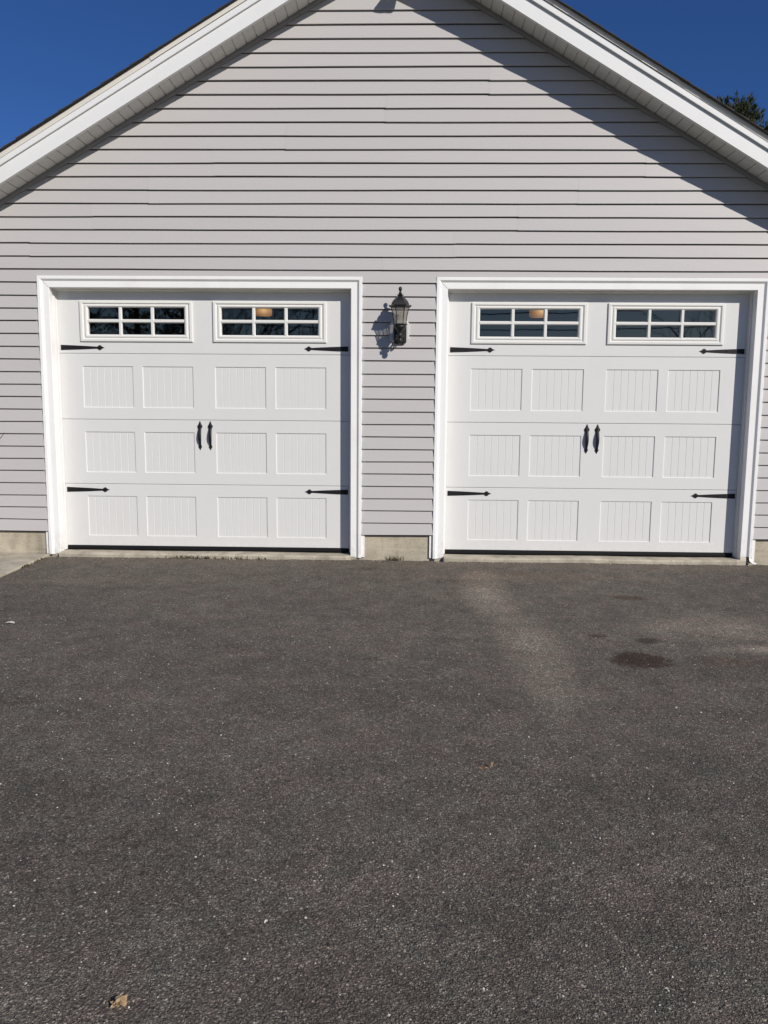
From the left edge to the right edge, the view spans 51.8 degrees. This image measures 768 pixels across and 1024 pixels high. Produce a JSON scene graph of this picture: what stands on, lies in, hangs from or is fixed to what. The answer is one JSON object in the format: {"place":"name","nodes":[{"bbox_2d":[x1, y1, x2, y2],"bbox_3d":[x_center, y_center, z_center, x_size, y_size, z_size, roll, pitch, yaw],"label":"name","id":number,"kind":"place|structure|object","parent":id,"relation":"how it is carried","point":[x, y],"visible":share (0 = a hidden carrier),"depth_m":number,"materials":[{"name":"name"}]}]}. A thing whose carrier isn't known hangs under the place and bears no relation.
{"place":"outdoors","nodes":[
{"label":"outdoors","id":0,"kind":"place"},
{"bbox_2d":[0,553,50,576],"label":"concrete walkway","id":1,"kind":"structure","parent":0,"point":[10,563],"depth_m":7.18,"materials":[{"name":"beige concrete"}]},
{"bbox_2d":[0,557,767,1023],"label":"driveway","id":2,"kind":"structure","parent":0,"point":[440,815],"depth_m":3.02,"materials":[{"name":"grey asphalt"}]},
{"bbox_2d":[110,994,127,1007],"bbox_3d":[-0.652,1.206,1.947,0.042,0.025,0.050,-2,8,-20],"label":"dead leaf","id":3,"kind":"object","parent":2,"relation":"on","point":[120,1000],"visible":1,"depth_m":1.94,"materials":[{"name":"beige plant"}]},
{"bbox_2d":[22,554,645,567],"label":"weeds","id":4,"kind":"object","parent":2,"relation":"on","point":[190,557],"visible":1,"depth_m":7.39,"materials":[{"name":"plant"}]},
{"bbox_2d":[0,0,767,147],"label":"sky","id":5,"kind":"structure","parent":0,"point":[53,53],"materials":[{"name":"blue"}]},
{"bbox_3d":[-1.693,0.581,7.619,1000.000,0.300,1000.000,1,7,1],"label":"ground","id":6,"kind":"structure","parent":0,"visible":0},
{"bbox_2d":[0,0,767,564],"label":"garage","id":7,"kind":"structure","parent":6,"relation":"on","point":[324,180],"depth_m":7.18,"materials":[{"name":"plastic"}]},
{"bbox_2d":[57,292,349,552],"bbox_3d":[-1.681,-0.853,7.440,2.744,2.468,0.086,1,7,1],"label":"garage door","id":8,"kind":"structure","parent":7,"relation":"in","point":[203,438],"depth_m":7.44,"materials":[{"name":"white metal"}]},
{"bbox_2d":[255,309,271,316],"bbox_3d":[-1.505,-2.569,9.829,0.226,0.256,0.226,1,7,1],"label":"ceiling light","id":9,"kind":"object","parent":7,"relation":"hanging from","point":[264,312],"visible":0.32,"depth_m":9.75,"materials":[{"name":"brown"}]},
{"bbox_2d":[389,286,411,343],"bbox_3d":[0.143,-1.740,7.010,0.201,0.494,0.225,1,7,1],"label":"wall lantern","id":10,"kind":"object","parent":7,"relation":"attached to","point":[399,301],"depth_m":6.96,"materials":[{"name":"black metal"}]},
{"bbox_2d":[529,310,547,317],"bbox_3d":[1.906,-2.531,9.747,0.226,0.256,0.226,1,7,1],"label":"ceiling light","id":11,"kind":"object","parent":7,"relation":"hanging from","point":[536,313],"visible":0.32,"depth_m":9.68,"materials":[{"name":"brown"}]},
{"bbox_2d":[445,293,748,556],"bbox_3d":[1.939,-0.813,7.353,2.744,2.468,0.086,1,7,1],"label":"garage door","id":12,"kind":"structure","parent":7,"relation":"in","point":[595,442],"depth_m":7.36,"materials":[{"name":"white metal"}]},
{"bbox_2d":[386,555,403,560],"bbox_3d":[0.098,0.427,7.397,0.214,0.065,0.071,1,7,1],"label":"grass tuft","id":13,"kind":"object","parent":6,"relation":"on","point":[395,559],"visible":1,"depth_m":7.41,"materials":[{"name":"plant"}]},
{"bbox_2d":[716,89,766,129],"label":"pine tree","id":14,"kind":"object","parent":6,"relation":"on","point":[741,107],"visible":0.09,"depth_m":34.35,"materials":[{"name":"green plant"}]},
{"bbox_2d":[758,120,767,131],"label":"pine tree","id":15,"kind":"object","parent":6,"relation":"on","point":[766,127],"depth_m":35.25,"materials":[{"name":"green plant"}]}
]}

